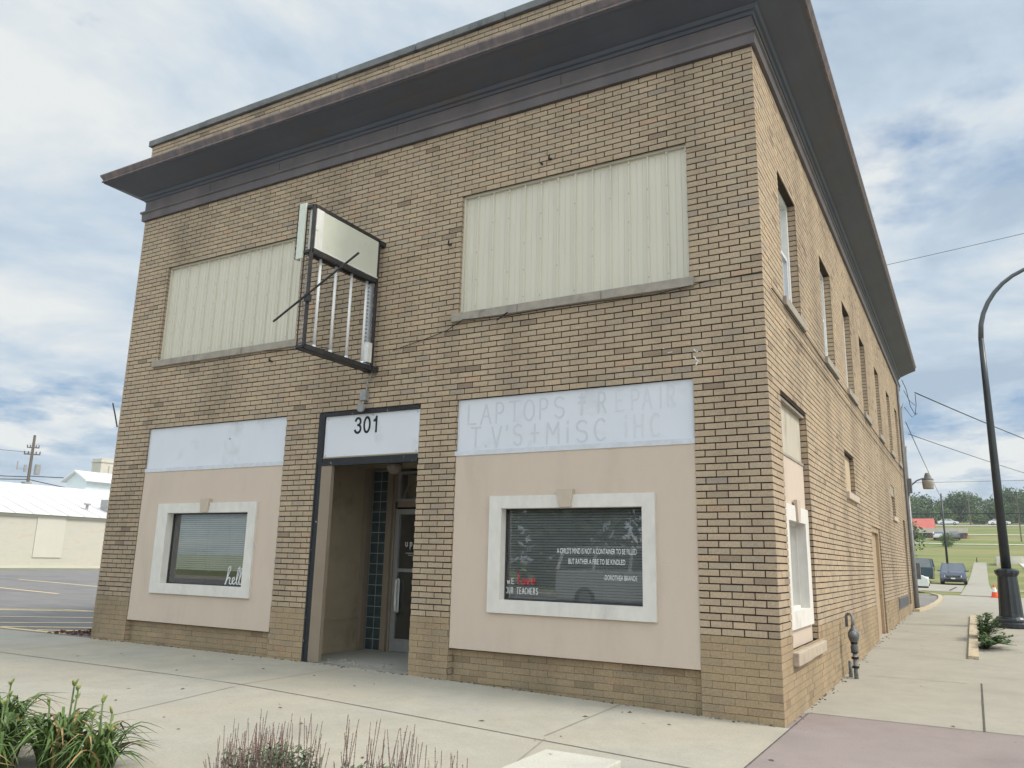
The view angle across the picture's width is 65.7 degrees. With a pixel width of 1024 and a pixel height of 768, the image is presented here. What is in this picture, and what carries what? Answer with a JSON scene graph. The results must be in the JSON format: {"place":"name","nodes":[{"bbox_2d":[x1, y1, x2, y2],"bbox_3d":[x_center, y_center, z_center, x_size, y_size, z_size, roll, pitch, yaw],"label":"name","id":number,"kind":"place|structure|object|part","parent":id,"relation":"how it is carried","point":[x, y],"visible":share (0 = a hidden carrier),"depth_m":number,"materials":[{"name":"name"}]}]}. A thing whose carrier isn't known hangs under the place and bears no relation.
{"place":"outdoors","nodes":[
{"label":"outdoors","id":0,"kind":"place"},
{"bbox_2d":[0,519,1023,753],"bbox_3d":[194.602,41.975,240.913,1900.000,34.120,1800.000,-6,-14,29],"label":"ground","id":1,"kind":"structure","parent":0,"point":[965,555],"depth_m":114.32,"materials":[{"name":"green plant"}]},
{"bbox_2d":[16,435,40,483],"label":"utility pole","id":2,"kind":"object","parent":1,"relation":"on","point":[37,467],"visible":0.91,"depth_m":94.47,"materials":[{"name":"brown wood"}]},
{"bbox_2d":[30,476,63,477],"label":"utility wire","id":3,"kind":"object","parent":2,"relation":"attached to","point":[44,476],"visible":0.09,"depth_m":95.33,"materials":[{"name":"black metal"}]},
{"bbox_2d":[0,569,99,637],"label":"parking lot","id":4,"kind":"structure","parent":1,"relation":"on","point":[72,597],"depth_m":23.69,"materials":[{"name":"grey asphalt"}]},
{"bbox_2d":[0,579,93,633],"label":"parking markings","id":5,"kind":"object","parent":4,"relation":"on","point":[9,627],"visible":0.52,"depth_m":15.67,"materials":[{"name":"paint"}]},
{"bbox_2d":[47,629,91,636],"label":"leaf litter","id":6,"kind":"object","parent":4,"relation":"on","point":[84,632],"visible":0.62,"depth_m":13.51,"materials":[{"name":"brown plant"}]},
{"bbox_2d":[0,481,109,567],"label":"long building","id":7,"kind":"structure","parent":1,"relation":"on","point":[41,526],"depth_m":64.37,"materials":[{"name":"white metal"}]},
{"bbox_2d":[60,470,111,491],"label":"roof shed","id":8,"kind":"structure","parent":7,"relation":"on","point":[79,479],"depth_m":78.55,"materials":[{"name":"white metal"}]},
{"bbox_2d":[91,458,113,473],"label":"elevator tower","id":9,"kind":"structure","parent":1,"relation":"on","point":[100,465],"depth_m":95.92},
{"bbox_2d":[0,629,789,767],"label":"sidewalk front","id":10,"kind":"structure","parent":1,"relation":"on","point":[201,720],"depth_m":7.50,"materials":[{"name":"concrete"}]},
{"bbox_2d":[502,749,620,767],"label":"concrete slab","id":11,"kind":"structure","parent":10,"relation":"on","point":[546,758],"depth_m":5.83,"materials":[{"name":"beige concrete"}]},
{"bbox_2d":[91,0,915,727],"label":"brick building","id":12,"kind":"structure","parent":1,"relation":"on","point":[739,550],"depth_m":10.53,"materials":[{"name":"brick"}]},
{"bbox_2d":[112,403,117,426],"bbox_3d":[-6.871,0.537,13.723,0.154,0.426,0.024,1,-13,3],"label":"bent rod","id":13,"kind":"object","parent":12,"relation":"attached to","point":[114,414],"visible":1,"depth_m":13.72,"materials":[{"name":"metal"}]},
{"bbox_2d":[148,498,258,598],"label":"shop window","id":14,"kind":"structure","parent":12,"relation":"in","point":[204,548],"depth_m":12.30,"materials":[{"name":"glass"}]},
{"bbox_2d":[144,417,286,472],"bbox_3d":[-4.690,0.980,12.462,3.170,0.725,0.085,-6,-14,29],"label":"sign board","id":15,"kind":"object","parent":12,"relation":"attached to","point":[251,443],"visible":0.96,"depth_m":12.38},
{"bbox_2d":[264,347,327,350],"bbox_3d":[-3.432,-0.530,11.983,1.701,0.149,0.034,-6,-14,29],"label":"loose cable","id":16,"kind":"object","parent":12,"relation":"attached to","point":[287,350],"visible":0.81,"depth_m":11.99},
{"bbox_2d":[273,203,385,373],"bbox_3d":[-2.088,-1.278,10.542,1.363,1.965,1.484,-6,-14,29],"label":"projecting sign","id":17,"kind":"object","parent":12,"relation":"attached to","point":[337,243],"visible":1,"depth_m":10.54,"materials":[{"name":"metal"}]},
{"bbox_2d":[324,658,391,667],"bbox_3d":[-2.085,3.672,10.458,1.188,0.018,0.365,-6,-14,29],"label":"grit","id":18,"kind":"object","parent":12,"relation":"on","point":[353,663],"visible":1,"depth_m":10.37,"materials":[{"name":"gravel"}]},
{"bbox_2d":[356,372,372,411],"bbox_3d":[-2.036,0.104,10.978,0.169,0.581,0.144,-6,-14,29],"label":"floodlight","id":19,"kind":"object","parent":12,"relation":"attached to","point":[364,397],"visible":1,"depth_m":10.96,"materials":[{"name":"metal"}]},
{"bbox_2d":[324,409,419,456],"bbox_3d":[-1.928,0.699,10.911,1.650,0.593,0.074,-6,-14,29],"label":"address sign","id":20,"kind":"object","parent":12,"relation":"attached to","point":[376,433],"visible":1,"depth_m":10.86,"materials":[{"name":"white plastic"}]},
{"bbox_2d":[364,470,387,650],"bbox_3d":[-2.070,2.688,12.227,0.300,2.715,0.034,-6,-14,29],"label":"glass block window","id":21,"kind":"structure","parent":12,"relation":"in","point":[373,612],"depth_m":12.21,"materials":[{"name":"glass"}]},
{"bbox_2d":[386,464,402,473],"bbox_3d":[-1.740,1.268,11.739,0.240,0.140,0.240,-6,-14,29],"label":"ceiling light","id":22,"kind":"object","parent":12,"relation":"attached to","point":[394,468],"visible":1,"depth_m":11.66,"materials":[{"name":"glass"}]},
{"bbox_2d":[389,509,415,652],"bbox_3d":[-1.416,2.911,11.794,0.940,2.090,0.123,-6,-14,29],"label":"glass door","id":23,"kind":"structure","parent":12,"relation":"in","point":[400,614],"depth_m":11.95,"materials":[{"name":"glass"}]},
{"bbox_2d":[398,471,417,500],"bbox_3d":[-1.292,1.563,12.147,0.990,0.460,0.170,-6,-14,29],"label":"transom window","id":24,"kind":"structure","parent":12,"relation":"in","point":[411,492],"depth_m":12.33,"materials":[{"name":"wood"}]},
{"bbox_2d":[486,489,657,622],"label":"shop window","id":25,"kind":"structure","parent":12,"relation":"in","point":[566,553],"depth_m":9.20,"materials":[{"name":"glass"}]},
{"bbox_2d":[455,379,694,455],"bbox_3d":[0.652,0.437,9.473,3.140,0.725,0.085,-6,-14,29],"label":"sign board","id":26,"kind":"object","parent":12,"relation":"attached to","point":[650,414],"visible":1,"depth_m":9.37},
{"bbox_2d":[393,271,761,350],"bbox_3d":[0.516,-0.847,9.743,5.001,0.330,0.065,-6,-14,29],"label":"front cable","id":27,"kind":"object","parent":12,"relation":"attached to","point":[583,303],"visible":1,"depth_m":9.56,"materials":[{"name":"black rubber"}]},
{"bbox_2d":[777,190,791,302],"bbox_3d":[3.478,-1.750,10.332,0.055,1.690,1.170,-6,-14,29],"label":"sash window","id":28,"kind":"structure","parent":12,"relation":"in","point":[783,223],"depth_m":10.73,"materials":[{"name":"white paint"}]},
{"bbox_2d":[785,500,813,629],"bbox_3d":[3.294,2.077,9.220,0.160,1.430,1.410,-6,-14,29],"label":"side shop window","id":29,"kind":"structure","parent":12,"relation":"in","point":[802,608],"depth_m":9.54,"materials":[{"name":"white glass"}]},
{"bbox_2d":[820,272,827,355],"bbox_3d":[5.026,-1.126,12.986,0.055,1.690,1.100,-6,-14,29],"label":"sash window","id":30,"kind":"structure","parent":12,"relation":"in","point":[821,277],"depth_m":13.42,"materials":[{"name":"white paint"}]},
{"bbox_2d":[771,288,902,476],"bbox_3d":[7.701,0.978,17.050,0.015,0.253,19.500,-6,-14,29],"label":"side cable","id":31,"kind":"object","parent":12,"relation":"attached to","point":[832,374],"visible":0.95,"depth_m":12.01,"materials":[{"name":"black rubber"}]},
{"bbox_2d":[842,315,847,387],"bbox_3d":[6.271,-0.624,15.119,0.055,1.690,1.080,-6,-14,29],"label":"sash window","id":32,"kind":"structure","parent":12,"relation":"in","point":[842,315],"depth_m":15.53,"materials":[{"name":"white paint"}]},
{"bbox_2d":[871,526,885,634],"bbox_3d":[7.486,4.134,16.327,0.110,2.360,1.680,-6,-14,29],"label":"side door","id":33,"kind":"structure","parent":12,"relation":"in","point":[875,534],"depth_m":16.79,"materials":[{"name":"beige metal"}]},
{"bbox_2d":[896,386,920,608],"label":"service conduits","id":34,"kind":"object","parent":12,"relation":"attached to","point":[916,570],"visible":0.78,"depth_m":25.21,"materials":[{"name":"grey metal"}]},
{"bbox_2d":[912,473,933,488],"bbox_3d":[13.438,3.192,26.060,0.752,0.520,0.350,-6,-14,29],"label":"wall lamp","id":35,"kind":"object","parent":34,"relation":"attached to","point":[927,481],"visible":0.92,"depth_m":25.84,"materials":[{"name":"metal"}]},
{"bbox_2d":[902,381,916,416],"bbox_3d":[12.930,0.517,26.068,0.345,0.994,1.737,-9,-16,38],"label":"drip loop cable","id":36,"kind":"object","parent":12,"relation":"hanging from","point":[915,413],"visible":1,"depth_m":26.28,"materials":[{"name":"black rubber"}]},
{"bbox_2d":[888,233,1023,264],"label":"power line","id":37,"kind":"object","parent":12,"relation":"attached to","point":[955,249],"visible":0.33,"depth_m":63.44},
{"bbox_2d":[909,434,1023,472],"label":"power line","id":38,"kind":"object","parent":12,"relation":"attached to","point":[961,452],"visible":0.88,"depth_m":31.14,"materials":[{"name":"black rubber"}]},
{"bbox_2d":[914,392,1023,438],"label":"power line","id":39,"kind":"object","parent":12,"relation":"attached to","point":[963,413],"visible":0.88,"depth_m":31.12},
{"bbox_2d":[746,729,1023,767],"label":"sidewalk corner","id":40,"kind":"object","parent":1,"relation":"on","point":[794,748],"visible":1,"depth_m":6.58,"materials":[{"name":"concrete"}]},
{"bbox_2d":[785,713,1023,755],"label":"sidewalk corner","id":41,"kind":"object","parent":1,"relation":"on","point":[966,739],"visible":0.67,"depth_m":7.47,"materials":[{"name":"concrete"}]},
{"bbox_2d":[803,594,1023,735],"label":"sidewalk side","id":42,"kind":"structure","parent":1,"relation":"on","point":[925,700],"depth_m":10.99,"materials":[{"name":"concrete"}]},
{"bbox_2d":[90,611,915,726],"bbox_3d":[5.160,4.745,14.576,9.420,0.305,22.384,-19,-23,57],"label":"grit","id":43,"kind":"object","parent":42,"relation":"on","point":[531,690],"visible":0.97,"depth_m":9.52,"materials":[{"name":"grey gravel"}]},
{"bbox_2d":[3,652,1021,767],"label":"sidewalk joint","id":44,"kind":"object","parent":42,"relation":"on","point":[983,715],"visible":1,"depth_m":7.74,"materials":[{"name":"grey concrete"}]},
{"bbox_2d":[5,608,1022,760],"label":"sidewalk sawcut","id":45,"kind":"object","parent":42,"relation":"on","point":[534,746],"visible":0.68,"depth_m":7.88,"materials":[{"name":"grey concrete"}]},
{"bbox_2d":[116,652,1021,760],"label":"fallen leaf bits","id":46,"kind":"object","parent":42,"relation":"on","point":[481,720],"visible":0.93,"depth_m":7.62,"materials":[{"name":"brown plant"}]},
{"bbox_2d":[845,612,858,678],"bbox_3d":[4.738,3.643,11.028,0.195,0.899,0.240,-6,-14,29],"label":"gas meter","id":47,"kind":"object","parent":42,"relation":"on","point":[853,634],"visible":0.97,"depth_m":10.97,"materials":[{"name":"paint"}]},
{"bbox_2d":[914,593,942,611],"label":"parking kerb","id":48,"kind":"structure","parent":42,"relation":"on","point":[939,600],"depth_m":26.48,"materials":[{"name":"beige concrete"}]},
{"bbox_2d":[919,594,943,607],"bbox_3d":[16.502,8.692,32.016,1.240,0.041,14.800,-6,-14,29],"label":"parking lot pocket","id":49,"kind":"object","parent":42,"relation":"on","point":[924,599],"visible":0.28,"depth_m":32.31,"materials":[{"name":"concrete"}]},
{"bbox_2d":[968,615,978,659],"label":"sidewalk kerb","id":50,"kind":"structure","parent":42,"relation":"on","point":[973,652],"depth_m":15.20,"materials":[{"name":"beige concrete"}]},
{"bbox_2d":[975,612,1006,640],"bbox_3d":[9.531,4.825,15.795,0.595,0.570,1.112,-6,-14,29],"label":"weed","id":51,"kind":"object","parent":42,"relation":"on","point":[986,628],"visible":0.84,"depth_m":15.65,"materials":[{"name":"green plant"}]},
{"bbox_2d":[991,585,997,597],"bbox_3d":[22.115,9.495,36.350,0.360,0.580,0.360,-6,-14,29],"label":"traffic cone","id":52,"kind":"object","parent":42,"relation":"on","point":[994,593],"visible":0.96,"depth_m":36.26,"materials":[{"name":"orange plastic"}]},
{"bbox_2d":[978,632,1018,648],"bbox_3d":[8.832,4.678,14.406,0.722,0.293,1.536,-6,-14,29],"label":"weed","id":53,"kind":"object","parent":42,"relation":"on","point":[989,642],"visible":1,"depth_m":14.32,"materials":[{"name":"green plant"}]},
{"bbox_2d":[978,268,1023,628],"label":"street lamp","id":54,"kind":"object","parent":42,"relation":"on","point":[1011,614],"visible":0.94,"depth_m":18.98,"materials":[{"name":"metal"}]},
{"bbox_2d":[911,502,921,518],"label":"tree","id":55,"kind":"object","parent":1,"relation":"on","point":[914,516],"visible":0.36,"depth_m":223.21,"materials":[{"name":"green plant"}]},
{"bbox_2d":[910,495,926,517],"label":"tree","id":56,"kind":"object","parent":1,"relation":"on","point":[916,500],"visible":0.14,"depth_m":231.71,"materials":[{"name":"green plant"}]},
{"bbox_2d":[912,519,928,556],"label":"tree","id":57,"kind":"object","parent":1,"relation":"on","point":[917,537],"visible":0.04,"depth_m":81.36,"materials":[{"name":"green plant"}]},
{"bbox_2d":[912,492,933,518],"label":"tree","id":58,"kind":"object","parent":1,"relation":"on","point":[922,497],"visible":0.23,"depth_m":242.32,"materials":[{"name":"green plant"}]},
{"bbox_2d":[912,518,935,527],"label":"red roofed building","id":59,"kind":"structure","parent":1,"relation":"on","point":[926,523],"depth_m":173.62,"materials":[{"name":"metal"}]},
{"bbox_2d":[916,558,934,578],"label":"parked van","id":60,"kind":"object","parent":1,"relation":"on","point":[927,566],"visible":0.2,"depth_m":61.74,"materials":[{"name":"teal paint"}]},
{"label":"window","id":61,"kind":"part","parent":60,"relation":"part of","materials":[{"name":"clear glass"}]},
{"bbox_2d":[918,506,940,523],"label":"tree","id":62,"kind":"object","parent":1,"relation":"on","point":[930,516],"visible":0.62,"depth_m":217.84,"materials":[{"name":"green plant"}]},
{"bbox_2d":[932,531,943,539],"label":"car","id":63,"kind":"object","parent":1,"relation":"on","point":[936,534],"visible":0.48,"depth_m":144.97,"materials":[{"name":"white paint"}]},
{"bbox_2d":[913,528,967,538],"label":"strip building","id":64,"kind":"structure","parent":1,"relation":"on","point":[962,531],"depth_m":151.16,"materials":[{"name":"white"}]},
{"bbox_2d":[932,502,951,518],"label":"tree","id":65,"kind":"object","parent":1,"relation":"on","point":[937,507],"visible":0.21,"depth_m":229.87,"materials":[{"name":"green plant"}]},
{"bbox_2d":[926,495,958,520],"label":"tree","id":66,"kind":"object","parent":1,"relation":"on","point":[935,502],"visible":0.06,"depth_m":241.21,"materials":[{"name":"green plant"}]},
{"bbox_2d":[940,493,948,562],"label":"black pole","id":67,"kind":"object","parent":1,"relation":"on","point":[946,551],"visible":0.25,"depth_m":64.80,"materials":[{"name":"black metal"}]},
{"bbox_2d":[905,422,940,496],"bbox_3d":[24.295,5.338,45.979,0.027,1.025,45.602,-6,-14,29],"label":"guy wire","id":68,"kind":"object","parent":67,"relation":"attached to","point":[919,452],"visible":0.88,"depth_m":32.89,"materials":[{"name":"grey metal"}]},
{"bbox_2d":[937,519,958,524],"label":"car","id":69,"kind":"object","parent":1,"relation":"on","point":[948,521],"visible":0.88,"depth_m":199.09,"materials":[{"name":"white paint"}]},
{"bbox_2d":[939,533,957,546],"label":"tree","id":70,"kind":"object","parent":1,"relation":"on","point":[950,541],"visible":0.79,"depth_m":128.01,"materials":[{"name":"green plant"}]},
{"bbox_2d":[938,508,958,519],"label":"tree","id":71,"kind":"object","parent":1,"relation":"on","point":[947,516],"visible":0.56,"depth_m":218.16,"materials":[{"name":"green plant"}]},
{"bbox_2d":[937,563,968,584],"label":"parked minivan","id":72,"kind":"object","parent":1,"relation":"on","point":[952,572],"visible":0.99,"depth_m":57.49,"materials":[{"name":"blue paint"}]},
{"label":"window","id":73,"kind":"part","parent":72,"relation":"part of","materials":[{"name":"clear glass"}]},
{"bbox_2d":[947,531,960,539],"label":"car","id":74,"kind":"object","parent":1,"relation":"on","point":[956,534],"visible":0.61,"depth_m":144.52,"materials":[{"name":"grey paint"}]},
{"bbox_2d":[938,490,978,521],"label":"tree","id":75,"kind":"object","parent":1,"relation":"on","point":[956,505],"visible":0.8,"depth_m":229.41,"materials":[{"name":"green plant"}]},
{"bbox_2d":[967,493,971,524],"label":"utility pole","id":76,"kind":"object","parent":1,"relation":"on","point":[969,509],"visible":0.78,"depth_m":198.01,"materials":[{"name":"brown wood"}]},
{"bbox_2d":[959,491,983,521],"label":"tree","id":77,"kind":"object","parent":1,"relation":"on","point":[976,504],"visible":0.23,"depth_m":238.65,"materials":[{"name":"green plant"}]},
{"bbox_2d":[921,480,1023,482],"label":"power line","id":78,"kind":"object","parent":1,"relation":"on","point":[981,481],"visible":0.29,"depth_m":93.28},
{"bbox_2d":[961,562,991,595],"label":"footpath","id":79,"kind":"structure","parent":1,"relation":"on","point":[978,584],"depth_m":60.18,"materials":[{"name":"concrete"}]},
{"bbox_2d":[966,507,987,523],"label":"tree","id":80,"kind":"object","parent":1,"relation":"on","point":[978,518],"visible":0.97,"depth_m":210.28,"materials":[{"name":"green plant"}]},
{"bbox_2d":[976,496,995,521],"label":"tree","id":81,"kind":"object","parent":1,"relation":"on","point":[985,502],"visible":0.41,"depth_m":225.41,"materials":[{"name":"green plant"}]},
{"bbox_2d":[988,519,1010,524],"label":"car","id":82,"kind":"object","parent":1,"relation":"on","point":[992,522],"visible":0.71,"depth_m":193.45,"materials":[{"name":"white paint"}]},
{"bbox_2d":[990,502,1017,523],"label":"tree","id":83,"kind":"object","parent":1,"relation":"on","point":[1008,509],"visible":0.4,"depth_m":211.12,"materials":[{"name":"green plant"}]},
{"bbox_2d":[989,485,1022,522],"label":"tree","id":84,"kind":"object","parent":1,"relation":"on","point":[1008,497],"visible":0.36,"depth_m":219.02,"materials":[{"name":"green plant"}]},
{"bbox_2d":[995,556,1023,565],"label":"retaining wall","id":85,"kind":"structure","parent":1,"relation":"on","point":[1017,559],"depth_m":92.89,"materials":[{"name":"concrete"}]},
{"bbox_2d":[1014,492,1023,523],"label":"tree","id":86,"kind":"object","parent":1,"relation":"on","point":[1021,507],"visible":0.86,"depth_m":205.54,"materials":[{"name":"green plant"}]},
{"bbox_2d":[1016,493,1022,541],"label":"utility pole","id":87,"kind":"object","parent":1,"relation":"on","point":[1019,519],"visible":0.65,"depth_m":138.94,"materials":[{"name":"brown wood"}]},
{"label":"planter soil","id":88,"kind":"structure","parent":1,"relation":"on","visible":0},
{"bbox_2d":[0,728,28,765],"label":"daylily","id":89,"kind":"object","parent":88,"relation":"on","point":[7,745],"visible":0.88,"depth_m":4.90,"materials":[{"name":"green plant"}]},
{"bbox_2d":[0,698,66,767],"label":"daylily","id":90,"kind":"object","parent":88,"relation":"on","point":[9,729],"visible":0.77,"depth_m":5.27,"materials":[{"name":"green plant"}]},
{"bbox_2d":[0,678,70,732],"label":"daylily","id":91,"kind":"object","parent":88,"relation":"on","point":[20,707],"visible":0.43,"depth_m":5.71,"materials":[{"name":"green plant"}]},
{"bbox_2d":[1,678,138,767],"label":"daylily","id":92,"kind":"object","parent":88,"relation":"on","point":[76,717],"visible":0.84,"depth_m":5.32,"materials":[{"name":"green plant"}]},
{"bbox_2d":[24,694,162,767],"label":"daylily","id":93,"kind":"object","parent":88,"relation":"on","point":[100,752],"visible":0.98,"depth_m":5.20,"materials":[{"name":"green plant"}]},
{"bbox_2d":[203,718,288,767],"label":"salvia","id":94,"kind":"object","parent":88,"relation":"on","point":[242,754],"visible":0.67,"depth_m":4.66,"materials":[{"name":"purple plant"}]},
{"bbox_2d":[253,709,329,767],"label":"salvia","id":95,"kind":"object","parent":88,"relation":"on","point":[285,762],"visible":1,"depth_m":4.34,"materials":[{"name":"purple plant"}]},
{"bbox_2d":[334,719,422,767],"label":"salvia","id":96,"kind":"object","parent":88,"relation":"on","point":[347,763],"visible":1,"depth_m":4.14,"materials":[{"name":"purple plant"}]},
{"bbox_2d":[417,744,467,767],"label":"salvia","id":97,"kind":"object","parent":88,"relation":"on","point":[441,758],"visible":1,"depth_m":4.04,"materials":[{"name":"purple plant"}]},
{"bbox_2d":[0,0,1023,518],"label":"sky","id":98,"kind":"structure","parent":0,"point":[930,93],"materials":[{"name":"blue"}]},
{"bbox_2d":[918,584,964,591],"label":"driveway","id":99,"kind":"structure","parent":0,"point":[942,588],"depth_m":48.50,"materials":[{"name":"concrete"}]},
{"bbox_2d":[912,513,1023,513],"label":"power line","id":100,"kind":"object","parent":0,"point":[965,513],"visible":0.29,"depth_m":93.35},
{"bbox_2d":[925,543,1023,544],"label":"path","id":101,"kind":"structure","parent":0,"point":[976,544],"depth_m":132.34,"materials":[{"name":"grey concrete"}]},
{"bbox_2d":[935,525,1023,525],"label":"gravel yard","id":102,"kind":"structure","parent":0,"point":[976,525],"depth_m":192.56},
{"bbox_2d":[935,524,1023,524],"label":"road","id":103,"kind":"structure","parent":0,"point":[986,524],"depth_m":204.63,"materials":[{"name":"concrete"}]},
{"bbox_2d":[968,534,1008,534],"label":"path","id":104,"kind":"structure","parent":0,"point":[983,534],"depth_m":159.67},
{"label":"parking lot rear","id":105,"kind":"structure","parent":0,"visible":0},
{"bbox_2d":[917,575,929,587],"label":"parked sedan","id":106,"kind":"object","parent":105,"relation":"on","point":[923,581],"visible":0.15,"depth_m":40.46,"materials":[{"name":"white paint"}]}
]}

